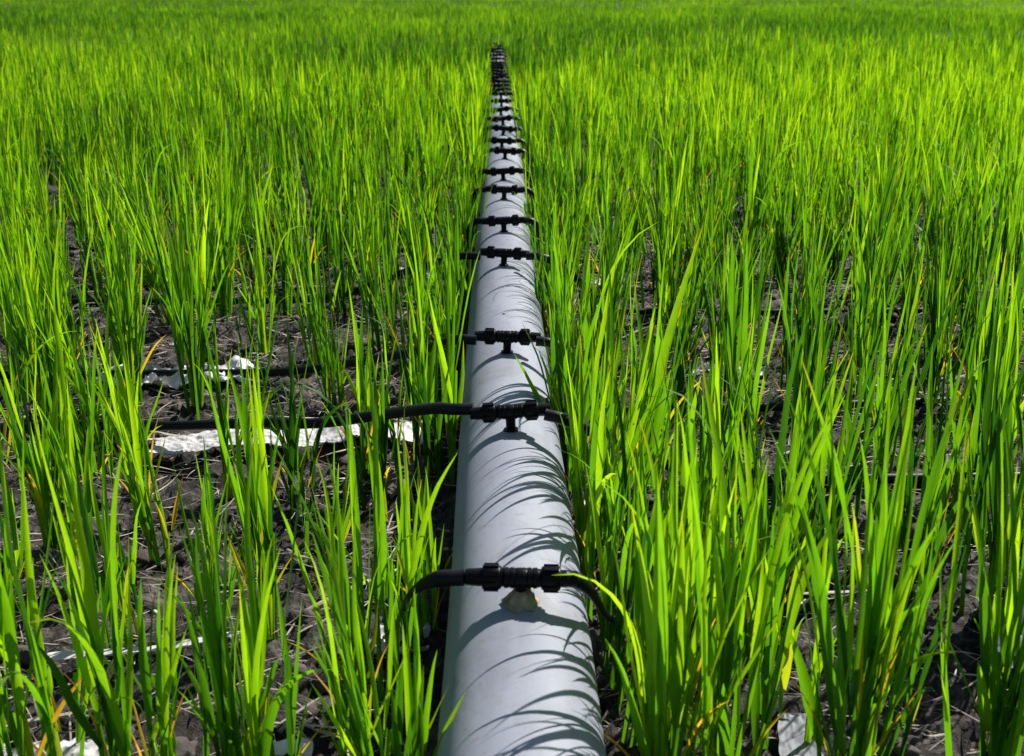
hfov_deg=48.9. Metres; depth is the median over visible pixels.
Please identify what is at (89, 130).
rice plant
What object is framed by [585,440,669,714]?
rice plant
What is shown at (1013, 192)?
rice plant
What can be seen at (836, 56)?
rice field
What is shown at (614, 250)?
rice plant
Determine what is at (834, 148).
rice plant
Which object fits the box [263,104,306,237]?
rice plant
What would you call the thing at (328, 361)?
rice plant
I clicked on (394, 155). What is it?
rice plant
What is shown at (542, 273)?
rice plant
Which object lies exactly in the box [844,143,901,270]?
rice plant
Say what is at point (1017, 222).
rice plant
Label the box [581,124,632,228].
rice plant
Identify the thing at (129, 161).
rice plant
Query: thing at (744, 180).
rice plant
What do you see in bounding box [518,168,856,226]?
drip tube
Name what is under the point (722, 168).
rice plant
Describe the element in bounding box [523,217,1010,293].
drip tube
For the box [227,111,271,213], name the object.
rice plant
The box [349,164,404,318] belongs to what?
rice plant
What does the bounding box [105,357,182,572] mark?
rice plant
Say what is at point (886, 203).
rice plant
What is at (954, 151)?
rice plant
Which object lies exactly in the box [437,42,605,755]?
irrigation pipe
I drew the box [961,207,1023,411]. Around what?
rice plant
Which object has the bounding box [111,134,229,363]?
rice plant
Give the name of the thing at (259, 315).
rice plant
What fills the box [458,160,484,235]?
rice plant
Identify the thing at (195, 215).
rice plant
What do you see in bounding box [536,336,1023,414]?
drip tube
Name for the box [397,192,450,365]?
rice plant
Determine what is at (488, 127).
drip tube
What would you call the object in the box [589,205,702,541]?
rice plant
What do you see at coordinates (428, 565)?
rice plant
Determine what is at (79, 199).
rice plant
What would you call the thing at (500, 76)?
tee connector
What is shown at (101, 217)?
rice plant
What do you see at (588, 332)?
rice plant
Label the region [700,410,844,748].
rice plant
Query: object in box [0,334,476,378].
drip tube
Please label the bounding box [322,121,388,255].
rice plant
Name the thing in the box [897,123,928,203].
rice plant
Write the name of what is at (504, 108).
tee connector
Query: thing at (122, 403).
rice plant
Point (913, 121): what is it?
rice plant
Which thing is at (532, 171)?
rice plant
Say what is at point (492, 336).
tee connector
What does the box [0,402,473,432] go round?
drip tube
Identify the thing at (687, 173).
rice plant
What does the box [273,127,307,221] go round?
rice plant
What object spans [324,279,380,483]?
rice plant
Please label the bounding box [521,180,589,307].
rice plant
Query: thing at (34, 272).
rice plant
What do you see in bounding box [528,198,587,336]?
rice plant
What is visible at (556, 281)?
rice plant
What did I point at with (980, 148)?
rice plant
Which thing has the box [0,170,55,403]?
rice plant
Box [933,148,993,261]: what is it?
rice plant
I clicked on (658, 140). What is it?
rice plant
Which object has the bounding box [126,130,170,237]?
rice plant
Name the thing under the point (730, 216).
rice plant
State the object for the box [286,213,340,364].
rice plant
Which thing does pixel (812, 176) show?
rice plant
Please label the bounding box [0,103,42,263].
rice plant
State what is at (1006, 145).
rice plant
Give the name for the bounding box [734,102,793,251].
rice plant
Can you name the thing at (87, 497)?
rice plant
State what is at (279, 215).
rice plant
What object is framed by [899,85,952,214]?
rice plant
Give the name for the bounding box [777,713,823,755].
grey sheet
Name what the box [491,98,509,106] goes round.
tee connector
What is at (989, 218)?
rice plant
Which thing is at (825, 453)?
rice plant
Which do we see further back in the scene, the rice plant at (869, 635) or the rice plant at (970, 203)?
the rice plant at (970, 203)
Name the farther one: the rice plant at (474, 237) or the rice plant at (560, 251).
the rice plant at (474, 237)
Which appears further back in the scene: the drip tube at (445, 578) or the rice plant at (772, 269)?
the rice plant at (772, 269)
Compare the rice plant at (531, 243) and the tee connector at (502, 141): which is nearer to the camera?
the rice plant at (531, 243)
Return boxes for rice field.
[0,0,1023,755]
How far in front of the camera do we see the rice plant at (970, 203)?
1.92 m
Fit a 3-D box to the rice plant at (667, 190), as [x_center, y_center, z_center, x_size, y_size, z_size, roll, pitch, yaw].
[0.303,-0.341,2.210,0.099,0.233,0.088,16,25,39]
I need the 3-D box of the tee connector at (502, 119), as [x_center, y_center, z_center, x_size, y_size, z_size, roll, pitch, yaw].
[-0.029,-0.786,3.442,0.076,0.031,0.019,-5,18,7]
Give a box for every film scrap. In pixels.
[3,738,98,755]
[96,355,253,389]
[273,737,312,755]
[369,622,430,654]
[693,360,768,378]
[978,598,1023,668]
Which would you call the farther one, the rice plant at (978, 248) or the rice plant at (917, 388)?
the rice plant at (978, 248)
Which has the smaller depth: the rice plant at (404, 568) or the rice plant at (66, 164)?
the rice plant at (404, 568)
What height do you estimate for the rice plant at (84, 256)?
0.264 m
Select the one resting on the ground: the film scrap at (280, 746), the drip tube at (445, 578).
the film scrap at (280, 746)
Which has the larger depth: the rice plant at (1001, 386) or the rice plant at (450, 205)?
the rice plant at (450, 205)
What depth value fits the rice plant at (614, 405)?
1.03 m
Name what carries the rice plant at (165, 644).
on the ground
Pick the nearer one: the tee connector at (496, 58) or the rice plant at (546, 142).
the rice plant at (546, 142)
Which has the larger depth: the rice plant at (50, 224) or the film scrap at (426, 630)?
the rice plant at (50, 224)
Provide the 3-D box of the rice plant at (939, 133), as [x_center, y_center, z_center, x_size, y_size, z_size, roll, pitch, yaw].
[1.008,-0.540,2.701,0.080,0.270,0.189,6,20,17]
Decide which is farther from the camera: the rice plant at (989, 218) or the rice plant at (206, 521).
the rice plant at (989, 218)
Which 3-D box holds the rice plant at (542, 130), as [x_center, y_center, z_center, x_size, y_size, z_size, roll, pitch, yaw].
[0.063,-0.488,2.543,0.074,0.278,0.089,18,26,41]
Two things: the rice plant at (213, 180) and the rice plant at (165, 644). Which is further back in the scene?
the rice plant at (213, 180)
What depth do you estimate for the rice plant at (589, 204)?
2.06 m
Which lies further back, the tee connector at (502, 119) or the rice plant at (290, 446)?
the tee connector at (502, 119)
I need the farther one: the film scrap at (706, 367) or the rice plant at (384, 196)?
the rice plant at (384, 196)
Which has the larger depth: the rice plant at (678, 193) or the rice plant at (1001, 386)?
the rice plant at (678, 193)
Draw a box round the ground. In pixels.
[0,0,1023,755]
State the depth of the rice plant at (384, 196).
2.21 m
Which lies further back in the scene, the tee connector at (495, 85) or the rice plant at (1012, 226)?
the tee connector at (495, 85)
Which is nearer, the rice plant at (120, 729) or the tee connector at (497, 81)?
the rice plant at (120, 729)
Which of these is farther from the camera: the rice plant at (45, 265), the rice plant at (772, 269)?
the rice plant at (772, 269)
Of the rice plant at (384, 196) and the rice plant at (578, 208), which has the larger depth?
the rice plant at (384, 196)
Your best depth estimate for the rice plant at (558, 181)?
2.19 m
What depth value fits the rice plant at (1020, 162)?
2.23 m
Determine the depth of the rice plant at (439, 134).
2.70 m
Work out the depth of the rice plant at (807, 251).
1.57 m
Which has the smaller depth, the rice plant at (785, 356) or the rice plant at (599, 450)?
the rice plant at (599, 450)
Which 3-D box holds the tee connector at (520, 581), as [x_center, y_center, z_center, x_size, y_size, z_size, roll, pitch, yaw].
[0.006,0.141,0.756,0.076,0.033,0.027,1,19,0]
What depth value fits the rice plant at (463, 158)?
2.60 m
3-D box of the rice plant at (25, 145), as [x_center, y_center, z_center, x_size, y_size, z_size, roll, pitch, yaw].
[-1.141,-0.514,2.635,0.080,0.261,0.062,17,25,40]
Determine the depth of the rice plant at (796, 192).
2.24 m
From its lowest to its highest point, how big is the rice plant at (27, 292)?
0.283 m
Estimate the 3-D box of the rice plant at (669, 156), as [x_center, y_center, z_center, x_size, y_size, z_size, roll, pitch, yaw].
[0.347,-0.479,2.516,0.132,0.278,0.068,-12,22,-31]
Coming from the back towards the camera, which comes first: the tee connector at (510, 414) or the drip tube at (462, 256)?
the drip tube at (462, 256)
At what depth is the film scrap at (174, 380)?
1.49 m
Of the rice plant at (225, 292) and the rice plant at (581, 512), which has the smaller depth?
the rice plant at (581, 512)
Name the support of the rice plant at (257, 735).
on the ground
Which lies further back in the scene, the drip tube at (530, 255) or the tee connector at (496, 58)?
the tee connector at (496, 58)
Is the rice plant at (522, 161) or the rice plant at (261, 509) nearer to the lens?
the rice plant at (261, 509)
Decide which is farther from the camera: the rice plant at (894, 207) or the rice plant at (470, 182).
the rice plant at (470, 182)
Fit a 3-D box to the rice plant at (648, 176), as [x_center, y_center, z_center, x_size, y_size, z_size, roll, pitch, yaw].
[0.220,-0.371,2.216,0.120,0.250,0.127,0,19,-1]
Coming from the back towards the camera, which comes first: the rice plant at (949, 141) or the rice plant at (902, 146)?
the rice plant at (949, 141)
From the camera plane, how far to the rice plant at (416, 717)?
0.68 m
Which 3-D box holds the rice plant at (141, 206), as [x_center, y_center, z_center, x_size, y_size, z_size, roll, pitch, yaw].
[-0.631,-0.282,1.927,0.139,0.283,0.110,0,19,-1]
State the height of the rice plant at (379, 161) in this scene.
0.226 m
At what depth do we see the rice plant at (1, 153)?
2.67 m
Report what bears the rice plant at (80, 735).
on the ground
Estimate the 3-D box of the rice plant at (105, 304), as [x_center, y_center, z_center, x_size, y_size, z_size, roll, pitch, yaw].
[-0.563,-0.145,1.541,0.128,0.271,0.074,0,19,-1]
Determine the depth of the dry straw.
1.22 m
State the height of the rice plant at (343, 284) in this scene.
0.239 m
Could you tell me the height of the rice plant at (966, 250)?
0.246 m
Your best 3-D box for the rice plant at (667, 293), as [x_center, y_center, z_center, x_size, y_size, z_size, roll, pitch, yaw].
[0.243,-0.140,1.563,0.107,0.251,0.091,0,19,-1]
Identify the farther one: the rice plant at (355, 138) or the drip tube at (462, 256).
the rice plant at (355, 138)
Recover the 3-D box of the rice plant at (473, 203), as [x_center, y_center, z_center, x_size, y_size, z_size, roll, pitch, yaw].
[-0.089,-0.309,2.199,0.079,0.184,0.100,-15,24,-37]
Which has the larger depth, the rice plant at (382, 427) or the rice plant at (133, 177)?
the rice plant at (133, 177)
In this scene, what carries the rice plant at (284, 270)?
on the ground
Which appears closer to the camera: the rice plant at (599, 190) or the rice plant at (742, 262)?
the rice plant at (742, 262)
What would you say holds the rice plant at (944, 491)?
on the ground
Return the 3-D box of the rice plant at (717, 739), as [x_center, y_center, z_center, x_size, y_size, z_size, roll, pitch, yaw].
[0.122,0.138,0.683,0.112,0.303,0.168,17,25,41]
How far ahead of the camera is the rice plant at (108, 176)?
2.37 m
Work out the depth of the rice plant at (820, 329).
1.20 m
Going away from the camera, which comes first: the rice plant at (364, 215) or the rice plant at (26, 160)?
the rice plant at (364, 215)
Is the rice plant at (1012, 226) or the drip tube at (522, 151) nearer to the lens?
the rice plant at (1012, 226)
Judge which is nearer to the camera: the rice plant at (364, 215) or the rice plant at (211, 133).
the rice plant at (364, 215)
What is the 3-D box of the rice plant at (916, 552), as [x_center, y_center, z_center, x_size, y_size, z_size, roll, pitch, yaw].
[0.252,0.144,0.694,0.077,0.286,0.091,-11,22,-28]
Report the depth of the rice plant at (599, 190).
2.53 m
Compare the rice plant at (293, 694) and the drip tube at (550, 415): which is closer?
the rice plant at (293, 694)
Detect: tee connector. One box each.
[465,563,577,612]
[470,400,550,432]
[474,328,540,353]
[479,246,529,265]
[482,214,525,231]
[485,166,519,179]
[485,184,522,199]
[489,71,504,74]
[489,86,507,91]
[490,68,504,72]
[490,74,504,78]
[490,83,506,87]
[490,124,516,134]
[490,137,515,147]
[490,146,520,158]
[491,57,502,60]
[491,63,503,65]
[491,66,504,68]
[491,79,506,83]
[491,91,510,98]
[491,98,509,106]
[491,106,511,115]
[491,115,514,124]
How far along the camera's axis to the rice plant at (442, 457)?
1.28 m
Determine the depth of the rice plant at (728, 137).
2.81 m
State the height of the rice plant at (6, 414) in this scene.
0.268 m
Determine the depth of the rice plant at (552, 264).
1.57 m
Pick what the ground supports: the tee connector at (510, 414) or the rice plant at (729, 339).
the rice plant at (729, 339)
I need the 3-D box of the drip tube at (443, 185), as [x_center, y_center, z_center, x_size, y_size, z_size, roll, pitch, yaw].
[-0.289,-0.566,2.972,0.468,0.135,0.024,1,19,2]
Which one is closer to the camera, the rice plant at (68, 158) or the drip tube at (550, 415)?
the drip tube at (550, 415)
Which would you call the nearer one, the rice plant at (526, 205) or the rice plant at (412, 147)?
the rice plant at (526, 205)
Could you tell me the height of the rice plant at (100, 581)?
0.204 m
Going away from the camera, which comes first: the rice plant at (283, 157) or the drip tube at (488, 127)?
the rice plant at (283, 157)
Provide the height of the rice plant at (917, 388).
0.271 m
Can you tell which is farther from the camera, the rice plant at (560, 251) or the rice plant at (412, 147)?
the rice plant at (412, 147)
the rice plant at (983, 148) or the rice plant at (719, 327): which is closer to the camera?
the rice plant at (719, 327)
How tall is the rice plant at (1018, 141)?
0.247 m
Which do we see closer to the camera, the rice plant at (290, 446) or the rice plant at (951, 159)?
the rice plant at (290, 446)
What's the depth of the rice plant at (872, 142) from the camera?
2.68 m
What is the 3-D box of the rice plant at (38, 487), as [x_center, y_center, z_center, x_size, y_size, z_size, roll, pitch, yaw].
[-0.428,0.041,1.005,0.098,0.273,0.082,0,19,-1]
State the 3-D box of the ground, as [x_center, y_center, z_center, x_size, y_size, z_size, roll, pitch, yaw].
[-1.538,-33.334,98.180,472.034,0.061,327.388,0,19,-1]
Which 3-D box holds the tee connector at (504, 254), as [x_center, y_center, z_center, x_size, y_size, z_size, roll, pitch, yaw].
[-0.012,-0.181,1.688,0.076,0.031,0.019,3,19,0]
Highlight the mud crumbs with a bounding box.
[0,231,1023,755]
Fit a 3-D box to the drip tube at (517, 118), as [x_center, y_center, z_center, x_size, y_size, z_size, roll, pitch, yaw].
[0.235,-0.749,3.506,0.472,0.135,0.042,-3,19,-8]
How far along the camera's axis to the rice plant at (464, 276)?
1.53 m
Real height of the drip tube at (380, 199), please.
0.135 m
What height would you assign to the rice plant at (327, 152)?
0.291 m
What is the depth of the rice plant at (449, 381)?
1.19 m
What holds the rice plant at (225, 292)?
on the ground
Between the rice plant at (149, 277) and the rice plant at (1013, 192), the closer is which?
the rice plant at (149, 277)
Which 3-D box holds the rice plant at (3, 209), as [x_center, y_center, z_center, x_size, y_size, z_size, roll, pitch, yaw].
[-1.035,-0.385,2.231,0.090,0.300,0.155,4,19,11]
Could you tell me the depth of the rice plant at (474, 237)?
1.97 m
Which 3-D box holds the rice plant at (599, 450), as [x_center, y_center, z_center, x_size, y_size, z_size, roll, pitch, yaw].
[0.097,0.092,0.893,0.124,0.262,0.080,0,19,-1]
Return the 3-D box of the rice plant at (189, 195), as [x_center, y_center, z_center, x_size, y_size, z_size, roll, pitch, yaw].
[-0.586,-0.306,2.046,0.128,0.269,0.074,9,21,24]
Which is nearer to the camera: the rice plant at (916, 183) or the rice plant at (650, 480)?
the rice plant at (650, 480)
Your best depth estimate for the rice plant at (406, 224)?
1.89 m
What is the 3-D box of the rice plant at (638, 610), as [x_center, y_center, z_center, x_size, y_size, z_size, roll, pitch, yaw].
[0.123,0.155,0.743,0.106,0.250,0.057,9,21,25]
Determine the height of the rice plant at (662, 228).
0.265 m
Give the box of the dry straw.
[0,204,1023,755]
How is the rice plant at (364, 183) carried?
on the ground
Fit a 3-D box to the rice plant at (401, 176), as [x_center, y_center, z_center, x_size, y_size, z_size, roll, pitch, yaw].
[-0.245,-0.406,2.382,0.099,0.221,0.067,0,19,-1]
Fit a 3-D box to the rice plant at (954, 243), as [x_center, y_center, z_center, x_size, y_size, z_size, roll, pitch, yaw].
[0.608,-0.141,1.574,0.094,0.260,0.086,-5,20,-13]
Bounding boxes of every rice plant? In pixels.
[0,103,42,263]
[0,109,5,197]
[0,135,51,235]
[0,158,11,253]
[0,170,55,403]
[0,176,44,351]
[0,212,82,421]
[0,271,104,549]
[0,273,136,483]
[0,331,72,490]
[0,409,185,755]
[0,428,32,661]
[0,461,90,755]
[1,96,37,186]
[1,109,49,219]
[1,130,55,220]
[1,551,124,755]
[4,175,52,331]
[9,189,93,367]
[10,106,36,192]
[11,145,66,292]
[20,329,103,561]
[26,153,69,266]
[37,104,84,219]
[38,429,141,658]
[39,179,142,365]
[44,114,99,238]
[47,114,92,204]
[55,94,118,195]
[56,149,118,297]
[58,208,162,406]
[60,137,119,245]
[60,526,209,755]
[72,145,114,214]
[79,130,149,253]
[79,306,163,527]
[80,146,131,235]
[84,162,141,302]
[86,147,126,250]
[102,87,151,200]
[103,129,169,285]
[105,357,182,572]
[106,101,154,217]
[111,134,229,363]
[114,179,179,326]
[119,147,175,256]
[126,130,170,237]
[143,112,184,214]
[144,113,206,246]
[149,202,231,419]
[151,108,179,192]
[153,549,330,755]
[157,148,217,267]
[162,106,220,232]
[171,436,250,625]
[177,431,332,755]
[184,103,216,195]
[185,173,223,292]
[186,125,245,323]
[191,127,227,218]
[193,100,256,201]
[198,304,286,499]
[199,118,245,248]
[206,343,311,640]
[218,150,264,272]
[222,200,304,354]
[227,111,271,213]
[227,131,274,235]
[228,160,277,295]
[232,177,305,318]
[233,115,272,205]
[241,151,284,253]
[245,313,353,520]
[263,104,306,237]
[263,163,303,265]
[268,350,388,721]
[270,124,295,210]
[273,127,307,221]
[274,150,328,285]
[278,336,406,521]
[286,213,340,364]
[290,54,361,201]
[291,132,355,271]
[292,119,344,253]
[297,436,350,563]
[300,100,343,192]
[304,503,408,755]
[308,119,345,238]
[311,300,350,412]
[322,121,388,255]
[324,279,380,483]
[325,176,380,320]
[328,171,391,286]
[340,120,380,192]
[341,195,394,352]
[344,111,384,231]
[345,112,371,216]
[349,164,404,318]
[351,152,384,259]
[356,512,464,755]
[364,217,451,402]
[366,394,457,683]
[368,135,420,254]
[375,136,417,228]
[377,310,439,471]
[379,170,450,300]
[380,140,438,271]
[387,111,412,203]
[389,462,445,638]
[393,98,422,197]
[396,456,451,569]
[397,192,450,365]
[398,144,453,255]
[400,106,460,228]
[402,291,457,469]
[404,197,479,490]
[417,185,463,354]
[420,114,455,215]
[422,225,464,369]
[427,110,459,200]
[427,172,483,272]
[427,180,473,298]
[431,249,498,368]
[433,173,474,309]
[438,151,483,249]
[441,203,480,323]
[442,180,493,235]
[444,82,499,188]
[448,138,477,211]
[449,160,474,251]
[455,127,490,184]
[455,148,482,228]
[456,131,492,193]
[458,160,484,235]
[459,97,495,212]
[512,258,647,491]
[514,225,585,349]
[515,140,530,185]
[517,141,569,266]
[517,252,657,547]
[520,183,569,273]
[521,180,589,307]
[521,182,576,334]
[522,95,558,214]
[523,146,544,228]
[524,138,538,202]
[526,103,562,187]
[527,116,581,241]
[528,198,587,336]
[528,206,569,300]
[529,111,557,182]
[530,134,563,224]
[532,153,551,249]
[534,101,568,193]
[534,202,583,270]
[537,160,604,270]
[537,184,549,232]
[540,208,584,333]
[541,121,574,209]
[541,286,591,408]
[544,209,655,476]
[545,94,587,214]
[548,217,592,316]
[551,252,580,394]
[559,125,600,273]
[560,419,779,755]
[564,266,655,582]
[566,338,709,620]
[568,202,641,403]
[570,98,617,202]
[574,125,608,246]
[575,165,652,360]
[579,168,653,306]
[581,122,621,217]
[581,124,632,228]
[581,380,830,749]
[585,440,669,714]
[588,150,641,274]
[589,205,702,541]
[597,361,687,625]
[599,123,657,243]
[605,143,659,268]
[610,101,641,202]
[617,258,701,490]
[621,437,794,746]
[622,353,844,755]
[624,122,654,202]
[627,100,692,268]
[628,162,696,318]
[629,136,670,237]
[638,104,694,205]
[647,326,752,629]
[650,92,687,197]
[650,188,724,360]
[657,144,697,251]
[664,244,719,404]
[668,134,697,234]
[671,113,713,213]
[674,157,707,278]
[676,324,772,544]
[678,102,716,204]
[678,123,724,282]
[680,162,739,316]
[693,205,772,399]
[693,206,767,358]
[694,98,738,192]
[696,231,781,485]
[699,138,744,251]
[699,314,844,645]
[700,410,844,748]
[705,163,743,273]
[707,101,746,215]
[707,129,767,233]
[713,192,778,319]
[715,97,748,195]
[719,89,786,225]
[732,118,803,277]
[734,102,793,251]
[734,113,761,192]
[744,323,852,554]
[745,99,785,191]
[748,134,817,289]
[753,94,812,218]
[761,152,822,277]
[767,317,887,601]
[769,228,876,448]
[770,359,956,755]
[773,169,833,343]
[774,125,823,248]
[774,216,868,401]
[781,110,817,201]
[785,111,824,222]
[794,128,853,269]
[805,114,844,219]
[812,151,860,285]
[817,151,847,229]
[822,106,856,193]
[828,97,869,216]
[828,187,922,398]
[830,112,887,248]
[836,245,999,518]
[841,382,985,755]
[842,129,925,293]
[844,132,910,312]
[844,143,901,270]
[846,105,889,194]
[848,171,926,357]
[861,121,916,236]
[864,241,962,472]
[866,110,915,194]
[867,122,906,201]
[871,287,1023,603]
[880,192,951,329]
[883,123,929,264]
[895,222,979,406]
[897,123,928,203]
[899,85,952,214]
[899,126,938,231]
[901,90,938,179]
[914,143,973,289]
[916,410,1023,755]
[918,182,992,358]
[920,90,982,247]
[920,95,954,201]
[925,180,993,324]
[926,95,967,192]
[932,137,1007,266]
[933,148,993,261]
[937,121,965,216]
[937,283,1023,616]
[946,206,1023,471]
[949,118,986,224]
[949,254,1023,545]
[952,166,1014,363]
[959,112,1019,245]
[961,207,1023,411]
[964,116,993,194]
[968,159,1010,271]
[973,165,1023,320]
[981,110,1023,250]
[991,109,1023,183]
[993,106,1023,214]
[1005,120,1023,225]
[1007,165,1022,254]
[1011,174,1023,294]
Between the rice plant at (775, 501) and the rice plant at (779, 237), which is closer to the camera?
the rice plant at (775, 501)
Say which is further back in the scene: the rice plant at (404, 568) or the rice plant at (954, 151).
the rice plant at (954, 151)
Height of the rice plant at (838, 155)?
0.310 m
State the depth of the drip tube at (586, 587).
0.77 m
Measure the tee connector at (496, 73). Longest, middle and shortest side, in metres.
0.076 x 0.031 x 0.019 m
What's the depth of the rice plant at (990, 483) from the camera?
0.89 m
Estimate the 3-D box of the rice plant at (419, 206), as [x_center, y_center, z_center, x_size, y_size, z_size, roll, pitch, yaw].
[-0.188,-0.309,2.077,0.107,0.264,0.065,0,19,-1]
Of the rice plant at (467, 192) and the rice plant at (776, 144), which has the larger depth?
the rice plant at (776, 144)
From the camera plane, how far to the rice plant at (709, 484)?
0.89 m
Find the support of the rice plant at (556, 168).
on the ground
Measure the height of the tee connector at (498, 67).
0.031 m
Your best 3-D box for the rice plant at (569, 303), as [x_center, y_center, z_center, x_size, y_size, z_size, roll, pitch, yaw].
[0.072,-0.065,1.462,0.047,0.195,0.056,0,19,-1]
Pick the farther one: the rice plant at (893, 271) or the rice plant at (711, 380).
the rice plant at (893, 271)
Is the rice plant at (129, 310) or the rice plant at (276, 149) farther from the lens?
the rice plant at (276, 149)
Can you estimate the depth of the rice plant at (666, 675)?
0.67 m
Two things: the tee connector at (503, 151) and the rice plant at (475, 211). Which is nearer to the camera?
the rice plant at (475, 211)
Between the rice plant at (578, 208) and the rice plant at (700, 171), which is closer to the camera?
the rice plant at (578, 208)
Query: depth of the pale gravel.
1.25 m
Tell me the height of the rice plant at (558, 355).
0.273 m
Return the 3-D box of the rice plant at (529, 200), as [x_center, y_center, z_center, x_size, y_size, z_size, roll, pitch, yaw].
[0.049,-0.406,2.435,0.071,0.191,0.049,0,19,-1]
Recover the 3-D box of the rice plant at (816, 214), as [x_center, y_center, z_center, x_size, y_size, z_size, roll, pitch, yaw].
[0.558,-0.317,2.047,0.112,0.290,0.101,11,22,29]
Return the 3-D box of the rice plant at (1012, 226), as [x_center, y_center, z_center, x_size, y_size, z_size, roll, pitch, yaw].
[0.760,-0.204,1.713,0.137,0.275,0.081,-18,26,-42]
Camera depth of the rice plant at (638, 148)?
2.54 m
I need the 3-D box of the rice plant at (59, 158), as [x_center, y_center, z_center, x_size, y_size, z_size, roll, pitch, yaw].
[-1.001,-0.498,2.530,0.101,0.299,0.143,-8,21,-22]
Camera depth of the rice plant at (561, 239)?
1.90 m
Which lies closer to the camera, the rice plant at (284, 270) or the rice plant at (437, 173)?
the rice plant at (284, 270)
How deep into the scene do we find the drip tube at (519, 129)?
3.19 m
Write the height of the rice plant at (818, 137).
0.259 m
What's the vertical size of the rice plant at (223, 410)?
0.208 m
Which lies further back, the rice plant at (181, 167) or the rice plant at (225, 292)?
the rice plant at (181, 167)
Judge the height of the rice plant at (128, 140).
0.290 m
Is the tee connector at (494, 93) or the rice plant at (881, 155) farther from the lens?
the tee connector at (494, 93)
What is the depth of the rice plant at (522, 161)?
2.79 m
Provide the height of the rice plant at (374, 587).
0.281 m
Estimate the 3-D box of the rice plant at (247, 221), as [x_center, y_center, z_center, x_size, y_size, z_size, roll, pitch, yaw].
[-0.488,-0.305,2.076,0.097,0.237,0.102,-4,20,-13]
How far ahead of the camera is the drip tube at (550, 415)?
1.18 m
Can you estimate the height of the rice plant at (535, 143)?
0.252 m
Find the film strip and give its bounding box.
[148,420,422,454]
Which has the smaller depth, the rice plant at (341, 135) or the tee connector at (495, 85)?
the rice plant at (341, 135)
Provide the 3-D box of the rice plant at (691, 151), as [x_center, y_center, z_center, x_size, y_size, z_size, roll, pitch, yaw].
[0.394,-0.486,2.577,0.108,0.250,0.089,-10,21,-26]
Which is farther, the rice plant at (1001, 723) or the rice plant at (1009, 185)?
the rice plant at (1009, 185)
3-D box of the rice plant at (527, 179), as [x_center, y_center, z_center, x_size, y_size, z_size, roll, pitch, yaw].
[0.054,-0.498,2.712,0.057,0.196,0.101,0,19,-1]
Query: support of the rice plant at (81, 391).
on the ground
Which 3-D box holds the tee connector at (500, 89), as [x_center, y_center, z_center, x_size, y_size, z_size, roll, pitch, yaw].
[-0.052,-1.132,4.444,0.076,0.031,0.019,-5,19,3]
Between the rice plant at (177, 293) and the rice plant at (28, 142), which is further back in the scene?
the rice plant at (28, 142)
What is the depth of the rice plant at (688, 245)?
1.78 m
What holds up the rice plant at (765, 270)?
on the ground
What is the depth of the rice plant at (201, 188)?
2.34 m
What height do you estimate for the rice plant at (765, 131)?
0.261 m
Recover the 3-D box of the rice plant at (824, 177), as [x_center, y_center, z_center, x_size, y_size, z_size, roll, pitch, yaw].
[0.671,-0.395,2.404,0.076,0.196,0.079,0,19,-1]
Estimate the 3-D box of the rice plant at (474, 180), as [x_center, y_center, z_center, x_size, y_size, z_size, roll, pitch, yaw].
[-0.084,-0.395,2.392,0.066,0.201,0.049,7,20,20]
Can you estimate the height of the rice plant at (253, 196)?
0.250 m
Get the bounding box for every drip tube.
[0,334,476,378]
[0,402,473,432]
[59,187,486,252]
[62,252,480,304]
[71,217,484,292]
[107,168,487,226]
[143,148,489,202]
[381,139,490,188]
[384,126,490,172]
[400,569,464,628]
[515,117,657,158]
[515,126,654,172]
[516,138,630,184]
[517,148,849,195]
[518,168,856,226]
[520,187,923,245]
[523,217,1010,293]
[526,252,1023,315]
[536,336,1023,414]
[544,408,1019,483]
[565,570,616,623]
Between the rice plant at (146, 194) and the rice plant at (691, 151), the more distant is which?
the rice plant at (691, 151)
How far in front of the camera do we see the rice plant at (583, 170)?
2.24 m
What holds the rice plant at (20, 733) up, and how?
on the ground
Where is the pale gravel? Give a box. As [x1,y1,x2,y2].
[38,228,961,741]
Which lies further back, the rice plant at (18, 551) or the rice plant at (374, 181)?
the rice plant at (374, 181)
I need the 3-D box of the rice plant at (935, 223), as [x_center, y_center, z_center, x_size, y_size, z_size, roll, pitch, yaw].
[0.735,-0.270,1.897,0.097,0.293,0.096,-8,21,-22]
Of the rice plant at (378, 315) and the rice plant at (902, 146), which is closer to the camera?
the rice plant at (378, 315)
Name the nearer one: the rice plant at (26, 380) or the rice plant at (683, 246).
the rice plant at (26, 380)
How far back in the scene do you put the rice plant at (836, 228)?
1.96 m
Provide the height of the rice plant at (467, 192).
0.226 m
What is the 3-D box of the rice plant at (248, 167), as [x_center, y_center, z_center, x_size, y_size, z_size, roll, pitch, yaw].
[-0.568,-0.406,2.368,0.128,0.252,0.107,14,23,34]
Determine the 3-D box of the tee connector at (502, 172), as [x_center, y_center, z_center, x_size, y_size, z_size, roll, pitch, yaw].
[-0.020,-0.443,2.447,0.076,0.031,0.019,-3,19,1]
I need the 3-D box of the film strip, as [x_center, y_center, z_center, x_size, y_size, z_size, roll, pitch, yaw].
[-0.250,0.070,1.287,0.321,0.028,0.052,-5,20,-13]
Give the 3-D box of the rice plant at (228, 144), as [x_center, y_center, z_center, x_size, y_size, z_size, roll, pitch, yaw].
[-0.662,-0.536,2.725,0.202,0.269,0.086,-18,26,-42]
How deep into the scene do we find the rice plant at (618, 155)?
2.70 m
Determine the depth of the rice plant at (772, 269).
2.05 m
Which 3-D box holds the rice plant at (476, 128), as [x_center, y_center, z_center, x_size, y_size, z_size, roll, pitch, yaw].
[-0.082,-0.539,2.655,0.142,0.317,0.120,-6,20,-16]

